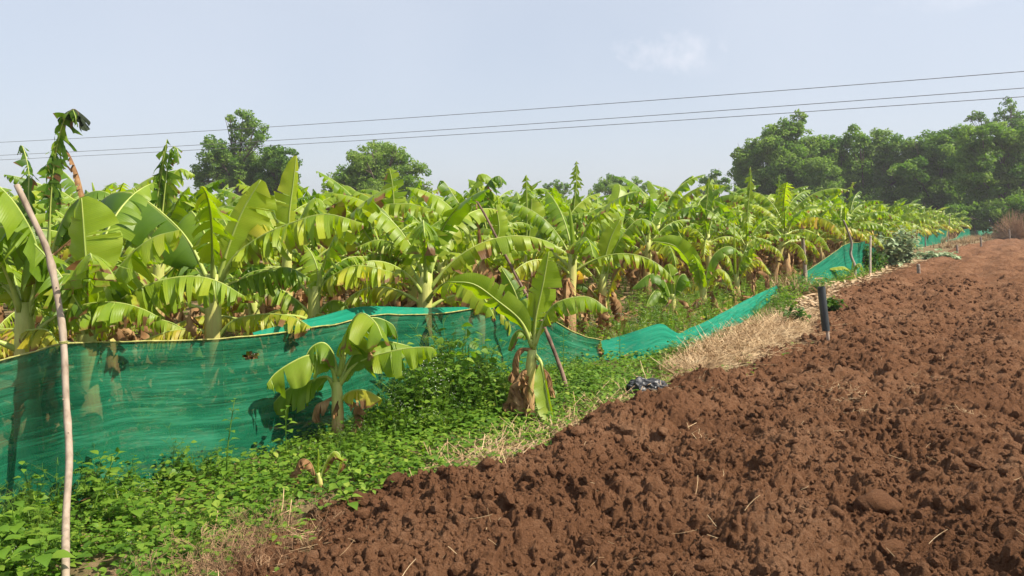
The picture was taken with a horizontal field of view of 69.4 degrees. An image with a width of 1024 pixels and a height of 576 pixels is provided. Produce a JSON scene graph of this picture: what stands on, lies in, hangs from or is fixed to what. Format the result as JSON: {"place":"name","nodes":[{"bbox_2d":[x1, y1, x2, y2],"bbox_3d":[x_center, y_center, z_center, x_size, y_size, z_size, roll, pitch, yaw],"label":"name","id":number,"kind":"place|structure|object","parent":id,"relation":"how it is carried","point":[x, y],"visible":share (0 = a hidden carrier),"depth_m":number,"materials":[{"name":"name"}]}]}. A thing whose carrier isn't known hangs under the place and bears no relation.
{"place":"outdoors","nodes":[
{"label":"outdoors","id":0,"kind":"place"},
{"bbox_2d":[2,237,995,575],"bbox_3d":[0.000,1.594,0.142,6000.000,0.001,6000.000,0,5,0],"label":"ground","id":1,"kind":"structure","parent":0,"point":[82,569],"depth_m":4.76,"materials":[{"name":"green plant"}]},
{"bbox_2d":[0,525,35,575],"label":"weed plant","id":2,"kind":"object","parent":1,"relation":"on","point":[4,552],"visible":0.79,"depth_m":3.15,"materials":[{"name":"green plant"}]},
{"bbox_2d":[0,495,50,568],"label":"weed plant","id":3,"kind":"object","parent":1,"relation":"on","point":[15,528],"visible":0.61,"depth_m":3.43,"materials":[{"name":"green plant"}]},
{"bbox_2d":[6,528,75,575],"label":"weed plant","id":4,"kind":"object","parent":1,"relation":"on","point":[44,559],"visible":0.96,"depth_m":3.16,"materials":[{"name":"green plant"}]},
{"bbox_2d":[14,184,72,575],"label":"net pole","id":5,"kind":"object","parent":1,"relation":"on","point":[67,423],"visible":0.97,"depth_m":3.88,"materials":[{"name":"brown wood"}]},
{"bbox_2d":[0,293,601,517],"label":"shade net","id":6,"kind":"object","parent":5,"relation":"attached to","point":[132,399],"visible":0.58,"depth_m":4.75,"materials":[{"name":"teal fabric"}]},
{"bbox_2d":[12,109,124,341],"bbox_3d":[-4.621,-0.414,7.408,1.402,2.711,1.351,-3,6,-30],"label":"banana plant","id":7,"kind":"object","parent":1,"relation":"on","point":[52,172],"visible":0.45,"depth_m":7.34,"materials":[{"name":"green plant"}]},
{"bbox_2d":[0,187,157,355],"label":"banana plant","id":8,"kind":"object","parent":1,"relation":"on","point":[20,248],"visible":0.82,"depth_m":4.39,"materials":[{"name":"green plant"}]},
{"bbox_2d":[7,183,172,339],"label":"banana plant","id":9,"kind":"object","parent":1,"relation":"on","point":[71,201],"visible":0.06,"depth_m":8.73,"materials":[{"name":"green plant"}]},
{"bbox_2d":[4,170,181,336],"bbox_3d":[-5.696,-0.537,10.581,2.543,2.445,2.706,3,6,34],"label":"banana plant","id":10,"kind":"object","parent":1,"relation":"on","point":[69,182],"visible":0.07,"depth_m":10.44,"materials":[{"name":"green plant"}]},
{"bbox_2d":[0,242,194,358],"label":"banana plant","id":11,"kind":"object","parent":1,"relation":"on","point":[159,326],"visible":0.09,"depth_m":6.20,"materials":[{"name":"green plant"}]},
{"bbox_2d":[80,451,125,526],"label":"weed plant","id":12,"kind":"object","parent":1,"relation":"on","point":[97,491],"visible":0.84,"depth_m":3.90,"materials":[{"name":"green plant"}]},
{"bbox_2d":[0,183,245,351],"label":"banana plant","id":13,"kind":"object","parent":1,"relation":"on","point":[96,257],"visible":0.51,"depth_m":4.79,"materials":[{"name":"green plant"}]},
{"bbox_2d":[105,469,154,524],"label":"weed plant","id":14,"kind":"object","parent":1,"relation":"on","point":[127,495],"visible":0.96,"depth_m":3.82,"materials":[{"name":"green plant"}]},
{"bbox_2d":[86,139,215,339],"bbox_3d":[-3.821,-0.385,8.170,1.872,2.517,1.200,-2,6,-24],"label":"banana plant","id":15,"kind":"object","parent":1,"relation":"on","point":[163,194],"visible":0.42,"depth_m":8.23,"materials":[{"name":"green plant"}]},
{"bbox_2d":[133,179,224,321],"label":"banana plant","id":16,"kind":"object","parent":1,"relation":"on","point":[214,184],"visible":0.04,"depth_m":11.31,"materials":[{"name":"green plant"}]},
{"bbox_2d":[89,488,349,575],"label":"dead weeds","id":17,"kind":"object","parent":1,"relation":"on","point":[217,566],"visible":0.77,"depth_m":3.43,"materials":[{"name":"beige plant"}]},
{"bbox_2d":[215,398,240,490],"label":"weed plant","id":18,"kind":"object","parent":1,"relation":"on","point":[223,473],"visible":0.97,"depth_m":4.42,"materials":[{"name":"green plant"}]},
{"bbox_2d":[148,201,309,338],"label":"banana plant","id":19,"kind":"object","parent":1,"relation":"on","point":[263,308],"visible":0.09,"depth_m":9.00,"materials":[{"name":"green plant"}]},
{"bbox_2d":[97,179,363,340],"bbox_3d":[-2.215,0.144,5.593,2.099,1.921,1.025,3,6,29],"label":"banana plant","id":20,"kind":"object","parent":1,"relation":"on","point":[249,235],"visible":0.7,"depth_m":5.57,"materials":[{"name":"green plant"}]},
{"bbox_2d":[189,108,271,200],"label":"broadleaf tree","id":21,"kind":"object","parent":1,"relation":"on","point":[230,163],"visible":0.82,"depth_m":76.64,"materials":[{"name":"green plant"}]},
{"bbox_2d":[162,241,343,359],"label":"banana plant","id":22,"kind":"object","parent":1,"relation":"on","point":[251,305],"visible":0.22,"depth_m":7.13,"materials":[{"name":"green plant"}]},
{"bbox_2d":[245,144,302,194],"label":"broadleaf tree","id":23,"kind":"object","parent":1,"relation":"on","point":[274,160],"visible":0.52,"depth_m":74.45,"materials":[{"name":"green plant"}]},
{"bbox_2d":[216,201,351,313],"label":"banana plant","id":24,"kind":"object","parent":1,"relation":"on","point":[226,210],"visible":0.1,"depth_m":11.17,"materials":[{"name":"green plant"}]},
{"bbox_2d":[236,156,368,313],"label":"banana plant","id":25,"kind":"object","parent":1,"relation":"on","point":[284,212],"visible":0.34,"depth_m":8.16,"materials":[{"name":"green plant"}]},
{"bbox_2d":[231,206,394,314],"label":"banana plant","id":26,"kind":"object","parent":1,"relation":"on","point":[301,297],"visible":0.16,"depth_m":9.87,"materials":[{"name":"green plant"}]},
{"bbox_2d":[233,185,400,357],"bbox_3d":[-1.683,0.100,6.212,1.389,1.896,0.918,-2,6,-22],"label":"banana plant","id":27,"kind":"object","parent":1,"relation":"on","point":[348,275],"visible":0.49,"depth_m":6.22,"materials":[{"name":"green plant"}]},
{"bbox_2d":[289,449,346,495],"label":"banana plant","id":28,"kind":"object","parent":1,"relation":"on","point":[333,456],"visible":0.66,"depth_m":4.35,"materials":[{"name":"green plant"}]},
{"bbox_2d":[324,476,361,509],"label":"weed plant","id":29,"kind":"object","parent":1,"relation":"on","point":[354,505],"visible":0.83,"depth_m":3.98,"materials":[{"name":"green plant"}]},
{"bbox_2d":[267,313,436,442],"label":"banana plant","id":30,"kind":"object","parent":1,"relation":"on","point":[373,354],"visible":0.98,"depth_m":5.25,"materials":[{"name":"green plant"}]},
{"bbox_2d":[297,183,443,306],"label":"banana plant","id":31,"kind":"object","parent":1,"relation":"on","point":[430,217],"visible":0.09,"depth_m":12.68,"materials":[{"name":"green plant"}]},
{"bbox_2d":[321,140,432,199],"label":"broadleaf tree","id":32,"kind":"object","parent":1,"relation":"on","point":[373,166],"visible":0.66,"depth_m":70.34,"materials":[{"name":"green plant"}]},
{"bbox_2d":[306,168,463,305],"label":"banana plant","id":33,"kind":"object","parent":1,"relation":"on","point":[395,208],"visible":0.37,"depth_m":8.70,"materials":[{"name":"green plant"}]},
{"bbox_2d":[2,179,774,308],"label":"banana rows","id":34,"kind":"object","parent":1,"relation":"on","point":[222,193],"depth_m":20.27,"materials":[{"name":"green plant"}]},
{"bbox_2d":[349,190,488,307],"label":"banana plant","id":35,"kind":"object","parent":1,"relation":"on","point":[377,245],"visible":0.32,"depth_m":8.18,"materials":[{"name":"green plant"}]},
{"bbox_2d":[0,260,885,575],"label":"verge weeds","id":36,"kind":"object","parent":1,"relation":"on","point":[438,396],"visible":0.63,"depth_m":4.68,"materials":[{"name":"green plant"}]},
{"bbox_2d":[359,201,533,306],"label":"banana plant","id":37,"kind":"object","parent":1,"relation":"on","point":[439,268],"visible":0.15,"depth_m":9.59,"materials":[{"name":"green plant"}]},
{"bbox_2d":[326,189,566,335],"bbox_3d":[-0.725,0.015,7.198,2.145,1.906,2.216,2,6,26],"label":"banana plant","id":38,"kind":"object","parent":1,"relation":"on","point":[422,244],"visible":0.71,"depth_m":7.15,"materials":[{"name":"green plant"}]},
{"bbox_2d":[34,254,880,358],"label":"plantation undergrowth","id":39,"kind":"object","parent":1,"relation":"on","point":[668,323],"visible":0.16,"depth_m":11.83,"materials":[{"name":"green plant"}]},
{"bbox_2d":[406,187,545,314],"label":"banana plant","id":40,"kind":"object","parent":1,"relation":"on","point":[483,266],"visible":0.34,"depth_m":7.90,"materials":[{"name":"green plant"}]},
{"bbox_2d":[437,174,532,298],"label":"banana plant","id":41,"kind":"object","parent":1,"relation":"on","point":[499,219],"visible":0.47,"depth_m":10.15,"materials":[{"name":"green plant"}]},
{"bbox_2d":[75,246,913,502],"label":"banana leaf litter","id":42,"kind":"object","parent":1,"relation":"on","point":[630,312],"visible":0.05,"depth_m":12.57,"materials":[{"name":"plant"}]},
{"bbox_2d":[162,285,850,575],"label":"scattered straw","id":43,"kind":"object","parent":1,"relation":"on","point":[516,445],"visible":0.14,"depth_m":5.13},
{"bbox_2d":[464,179,548,221],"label":"banana plant","id":44,"kind":"object","parent":1,"relation":"on","point":[496,200],"visible":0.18,"depth_m":18.63,"materials":[{"name":"green plant"}]},
{"bbox_2d":[476,201,569,391],"bbox_3d":[0.123,0.041,7.222,1.208,1.788,0.146,5,7,43],"label":"leaning stick","id":45,"kind":"object","parent":1,"relation":"on","point":[555,354],"visible":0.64,"depth_m":7.12,"materials":[{"name":"brown plant"}]},
{"bbox_2d":[448,251,607,424],"bbox_3d":[0.128,0.396,5.870,1.274,1.370,0.439,0,5,0],"label":"banana plant","id":46,"kind":"object","parent":1,"relation":"on","point":[534,384],"visible":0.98,"depth_m":5.96,"materials":[{"name":"green plant"}]},
{"bbox_2d":[483,175,593,293],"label":"banana plant","id":47,"kind":"object","parent":1,"relation":"on","point":[531,203],"visible":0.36,"depth_m":10.96,"materials":[{"name":"green plant"}]},
{"bbox_2d":[542,179,571,200],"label":"broadleaf tree","id":48,"kind":"object","parent":1,"relation":"on","point":[558,187],"visible":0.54,"depth_m":103.61,"materials":[{"name":"green plant"}]},
{"bbox_2d":[501,188,637,318],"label":"banana plant","id":49,"kind":"object","parent":1,"relation":"on","point":[588,201],"visible":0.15,"depth_m":12.34,"materials":[{"name":"green plant"}]},
{"bbox_2d":[548,161,601,294],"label":"banana plant","id":50,"kind":"object","parent":1,"relation":"on","point":[575,201],"visible":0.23,"depth_m":13.39,"materials":[{"name":"green plant"}]},
{"bbox_2d":[493,191,675,334],"bbox_3d":[0.913,-0.252,9.542,2.271,2.052,2.134,-1,5,-13],"label":"banana plant","id":51,"kind":"object","parent":1,"relation":"on","point":[572,275],"visible":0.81,"depth_m":9.52,"materials":[{"name":"green plant"}]},
{"bbox_2d":[528,184,660,335],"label":"banana plant","id":52,"kind":"object","parent":1,"relation":"on","point":[609,243],"visible":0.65,"depth_m":10.37,"materials":[{"name":"green plant"}]},
{"bbox_2d":[588,173,650,200],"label":"broadleaf tree","id":53,"kind":"object","parent":1,"relation":"on","point":[602,187],"visible":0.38,"depth_m":97.93,"materials":[{"name":"green plant"}]},
{"bbox_2d":[578,196,663,289],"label":"banana plant","id":54,"kind":"object","parent":1,"relation":"on","point":[596,205],"visible":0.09,"depth_m":17.45,"materials":[{"name":"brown plant"}]},
{"bbox_2d":[598,197,694,301],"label":"banana plant","id":55,"kind":"object","parent":1,"relation":"on","point":[666,251],"visible":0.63,"depth_m":14.84,"materials":[{"name":"green plant"}]},
{"bbox_2d":[625,376,667,395],"bbox_3d":[1.234,0.907,6.767,0.404,0.191,0.321,0,5,0],"label":"plastic sheet","id":56,"kind":"object","parent":1,"relation":"on","point":[638,382],"visible":0.4,"depth_m":6.68,"materials":[{"name":"grey plastic"}]},
{"bbox_2d":[602,174,720,295],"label":"banana plant","id":57,"kind":"object","parent":1,"relation":"on","point":[674,197],"visible":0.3,"depth_m":16.02,"materials":[{"name":"green plant"}]},
{"bbox_2d":[632,264,693,324],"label":"banana plant","id":58,"kind":"object","parent":1,"relation":"on","point":[681,281],"visible":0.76,"depth_m":11.65,"materials":[{"name":"green plant"}]},
{"bbox_2d":[623,176,723,265],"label":"banana plant","id":59,"kind":"object","parent":1,"relation":"on","point":[654,193],"visible":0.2,"depth_m":19.66,"materials":[{"name":"green plant"}]},
{"bbox_2d":[650,216,720,287],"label":"banana plant","id":60,"kind":"object","parent":1,"relation":"on","point":[687,273],"visible":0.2,"depth_m":17.04,"materials":[{"name":"green plant"}]},
{"bbox_2d":[601,285,777,359],"bbox_3d":[3.663,0.348,12.086,0.773,0.361,8.880,3,6,33],"label":"shade net","id":61,"kind":"object","parent":1,"relation":"on","point":[653,336],"visible":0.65,"depth_m":9.05,"materials":[{"name":"teal fabric"}]},
{"bbox_2d":[650,185,743,265],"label":"banana plant","id":62,"kind":"object","parent":1,"relation":"on","point":[726,198],"visible":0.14,"depth_m":20.59,"materials":[{"name":"green plant"}]},
{"bbox_2d":[652,235,742,314],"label":"banana plant","id":63,"kind":"object","parent":1,"relation":"on","point":[690,257],"visible":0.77,"depth_m":12.74,"materials":[{"name":"green plant"}]},
{"bbox_2d":[654,179,760,251],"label":"banana plant","id":64,"kind":"object","parent":1,"relation":"on","point":[716,209],"visible":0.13,"depth_m":22.07,"materials":[{"name":"green plant"}]},
{"bbox_2d":[679,177,743,294],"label":"banana plant","id":65,"kind":"object","parent":1,"relation":"on","point":[705,247],"visible":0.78,"depth_m":15.41,"materials":[{"name":"green plant"}]},
{"bbox_2d":[697,169,732,197],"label":"broadleaf tree","id":66,"kind":"object","parent":1,"relation":"on","point":[711,176],"visible":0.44,"depth_m":95.60,"materials":[{"name":"green plant"}]},
{"bbox_2d":[680,224,773,302],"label":"banana plant","id":67,"kind":"object","parent":1,"relation":"on","point":[743,269],"visible":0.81,"depth_m":14.45,"materials":[{"name":"green plant"}]},
{"bbox_2d":[629,306,843,381],"bbox_3d":[3.162,0.609,9.576,1.823,0.512,6.449,3,6,31],"label":"straw heap","id":68,"kind":"object","parent":1,"relation":"on","point":[749,340],"visible":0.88,"depth_m":8.67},
{"bbox_2d":[711,201,791,273],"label":"banana plant","id":69,"kind":"object","parent":1,"relation":"on","point":[725,208],"visible":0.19,"depth_m":19.65,"materials":[{"name":"green plant"}]},
{"bbox_2d":[698,217,805,295],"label":"banana plant","id":70,"kind":"object","parent":1,"relation":"on","point":[748,237],"visible":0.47,"depth_m":15.77,"materials":[{"name":"green plant"}]},
{"bbox_2d":[721,167,783,284],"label":"banana plant","id":71,"kind":"object","parent":1,"relation":"on","point":[747,212],"visible":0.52,"depth_m":17.38,"materials":[{"name":"green plant"}]},
{"bbox_2d":[727,185,808,270],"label":"banana plant","id":72,"kind":"object","parent":1,"relation":"on","point":[793,191],"visible":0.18,"depth_m":21.98,"materials":[{"name":"green plant"}]},
{"bbox_2d":[736,204,829,283],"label":"banana plant","id":73,"kind":"object","parent":1,"relation":"on","point":[777,263],"visible":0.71,"depth_m":17.99,"materials":[{"name":"green plant"}]},
{"bbox_2d":[726,109,846,205],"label":"broadleaf tree","id":74,"kind":"object","parent":1,"relation":"on","point":[776,152],"visible":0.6,"depth_m":85.34,"materials":[{"name":"green plant"}]},
{"bbox_2d":[734,182,848,277],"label":"banana plant","id":75,"kind":"object","parent":1,"relation":"on","point":[788,256],"visible":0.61,"depth_m":19.56,"materials":[{"name":"green plant"}]},
{"bbox_2d":[775,304,810,322],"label":"shrub","id":76,"kind":"object","parent":1,"relation":"on","point":[799,312],"visible":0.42,"depth_m":10.66,"materials":[{"name":"green plant"}]},
{"bbox_2d":[780,272,831,295],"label":"shrub","id":77,"kind":"object","parent":1,"relation":"on","point":[806,285],"visible":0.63,"depth_m":15.76,"materials":[{"name":"green plant"}]},
{"bbox_2d":[764,192,848,265],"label":"banana plant","id":78,"kind":"object","parent":1,"relation":"on","point":[830,198],"visible":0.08,"depth_m":25.28,"materials":[{"name":"green plant"}]},
{"bbox_2d":[776,202,868,267],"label":"banana plant","id":79,"kind":"object","parent":1,"relation":"on","point":[830,211],"visible":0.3,"depth_m":21.88,"materials":[{"name":"green plant"}]},
{"bbox_2d":[789,241,868,285],"bbox_3d":[9.258,-0.790,20.698,0.710,1.135,7.378,5,7,42],"label":"shade net","id":80,"kind":"object","parent":1,"relation":"on","point":[840,256],"visible":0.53,"depth_m":20.13,"materials":[{"name":"teal fabric"}]},
{"bbox_2d":[805,202,888,262],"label":"banana plant","id":81,"kind":"object","parent":1,"relation":"on","point":[840,223],"visible":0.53,"depth_m":22.77,"materials":[{"name":"green plant"}]},
{"bbox_2d":[766,258,929,317],"bbox_3d":[9.901,-0.250,20.744,2.099,0.588,23.755,3,6,33],"label":"dry leaf strip","id":82,"kind":"object","parent":1,"relation":"on","point":[807,298],"visible":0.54,"depth_m":17.67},
{"bbox_2d":[808,198,892,262],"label":"banana plant","id":83,"kind":"object","parent":1,"relation":"on","point":[876,241],"visible":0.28,"depth_m":24.03,"materials":[{"name":"green plant"}]},
{"bbox_2d":[806,191,899,243],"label":"banana plant","id":84,"kind":"object","parent":1,"relation":"on","point":[877,215],"visible":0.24,"depth_m":25.56,"materials":[{"name":"green plant"}]},
{"bbox_2d":[817,123,932,206],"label":"broadleaf tree","id":85,"kind":"object","parent":1,"relation":"on","point":[865,162],"visible":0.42,"depth_m":87.53,"materials":[{"name":"green plant"}]},
{"bbox_2d":[853,198,913,259],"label":"banana plant","id":86,"kind":"object","parent":1,"relation":"on","point":[881,207],"visible":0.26,"depth_m":30.20,"materials":[{"name":"green plant"}]},
{"bbox_2d":[867,200,919,233],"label":"banana plant","id":87,"kind":"object","parent":1,"relation":"on","point":[905,218],"visible":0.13,"depth_m":35.70,"materials":[{"name":"green plant"}]},
{"bbox_2d":[873,223,920,267],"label":"milkweed bush","id":88,"kind":"object","parent":1,"relation":"on","point":[894,250],"visible":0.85,"depth_m":24.78,"materials":[{"name":"green plant"}]},
{"bbox_2d":[914,228,946,246],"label":"shade net","id":89,"kind":"object","parent":1,"relation":"on","point":[931,239],"visible":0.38,"depth_m":52.18,"materials":[{"name":"teal fabric"}]},
{"bbox_2d":[886,126,977,227],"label":"broadleaf tree","id":90,"kind":"object","parent":1,"relation":"on","point":[934,181],"visible":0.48,"depth_m":83.23,"materials":[{"name":"green plant"}]},
{"bbox_2d":[912,247,960,259],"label":"gourd vine","id":91,"kind":"object","parent":1,"relation":"on","point":[931,254],"visible":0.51,"depth_m":30.79,"materials":[{"name":"green plant"}]},
{"bbox_2d":[942,192,990,228],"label":"understorey bush","id":92,"kind":"object","parent":1,"relation":"on","point":[954,207],"visible":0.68,"depth_m":75.20,"materials":[{"name":"green plant"}]},
{"bbox_2d":[945,121,1023,233],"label":"broadleaf tree","id":93,"kind":"object","parent":1,"relation":"on","point":[990,169],"visible":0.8,"depth_m":75.79,"materials":[{"name":"green plant"}]},
{"bbox_2d":[963,96,1023,129],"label":"broadleaf tree","id":94,"kind":"object","parent":1,"relation":"on","point":[1012,119],"visible":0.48,"depth_m":102.20,"materials":[{"name":"green plant"}]},
{"bbox_2d":[985,198,1009,225],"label":"understorey bush","id":95,"kind":"object","parent":1,"relation":"on","point":[997,210],"visible":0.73,"depth_m":74.44,"materials":[{"name":"green plant"}]},
{"bbox_2d":[990,209,1023,239],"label":"dry bush","id":96,"kind":"object","parent":1,"relation":"on","point":[1015,226],"visible":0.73,"depth_m":65.54,"materials":[{"name":"brown plant"}]},
{"bbox_2d":[1001,194,1023,226],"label":"understorey bush","id":97,"kind":"object","parent":1,"relation":"on","point":[1016,205],"visible":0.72,"depth_m":71.82,"materials":[{"name":"green plant"}]},
{"bbox_2d":[0,88,1021,155],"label":"power line","id":98,"kind":"object","parent":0,"point":[576,120],"visible":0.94,"depth_m":40.12,"materials":[{"name":"metal"}]},
{"bbox_2d":[0,71,1023,142],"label":"power line","id":99,"kind":"object","parent":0,"point":[567,106],"visible":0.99,"depth_m":39.70,"materials":[{"name":"metal"}]},
{"bbox_2d":[0,0,1023,221],"label":"sky","id":100,"kind":"structure","parent":0,"point":[135,68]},
{"bbox_2d":[4,96,1023,159],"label":"power line","id":101,"kind":"object","parent":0,"point":[579,126],"visible":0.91,"depth_m":40.70,"materials":[{"name":"metal"}]},
{"bbox_2d":[204,238,1023,575],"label":"ploughed soil","id":102,"kind":"structure","parent":0,"point":[988,264],"depth_m":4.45,"materials":[{"name":"brown soil"}]},
{"bbox_2d":[218,320,1023,575],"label":"field straw","id":103,"kind":"object","parent":102,"relation":"on","point":[723,471],"visible":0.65,"depth_m":5.01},
{"bbox_2d":[817,286,829,340],"bbox_3d":[3.884,0.340,9.215,0.180,0.726,0.093,0,5,0],"label":"pipe post","id":104,"kind":"object","parent":102,"relation":"on","point":[823,309],"visible":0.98,"depth_m":9.18,"materials":[{"name":"grey plastic"}]},
{"bbox_2d":[863,244,889,271],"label":"shrub","id":105,"kind":"object","parent":102,"relation":"on","point":[873,262],"visible":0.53,"depth_m":22.55,"materials":[{"name":"green plant"}]},
{"bbox_2d":[853,489,904,514],"bbox_3d":[1.954,1.162,3.975,0.213,0.146,0.231,-4,6,-37],"label":"soil clod","id":106,"kind":"object","parent":102,"relation":"on","point":[881,501],"visible":0.82,"depth_m":3.92,"materials":[{"name":"brown soil"}]},
{"bbox_2d":[768,231,995,297],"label":"dry grass","id":107,"kind":"structure","parent":0,"point":[968,239],"depth_m":44.59,"materials":[{"name":"plant"}]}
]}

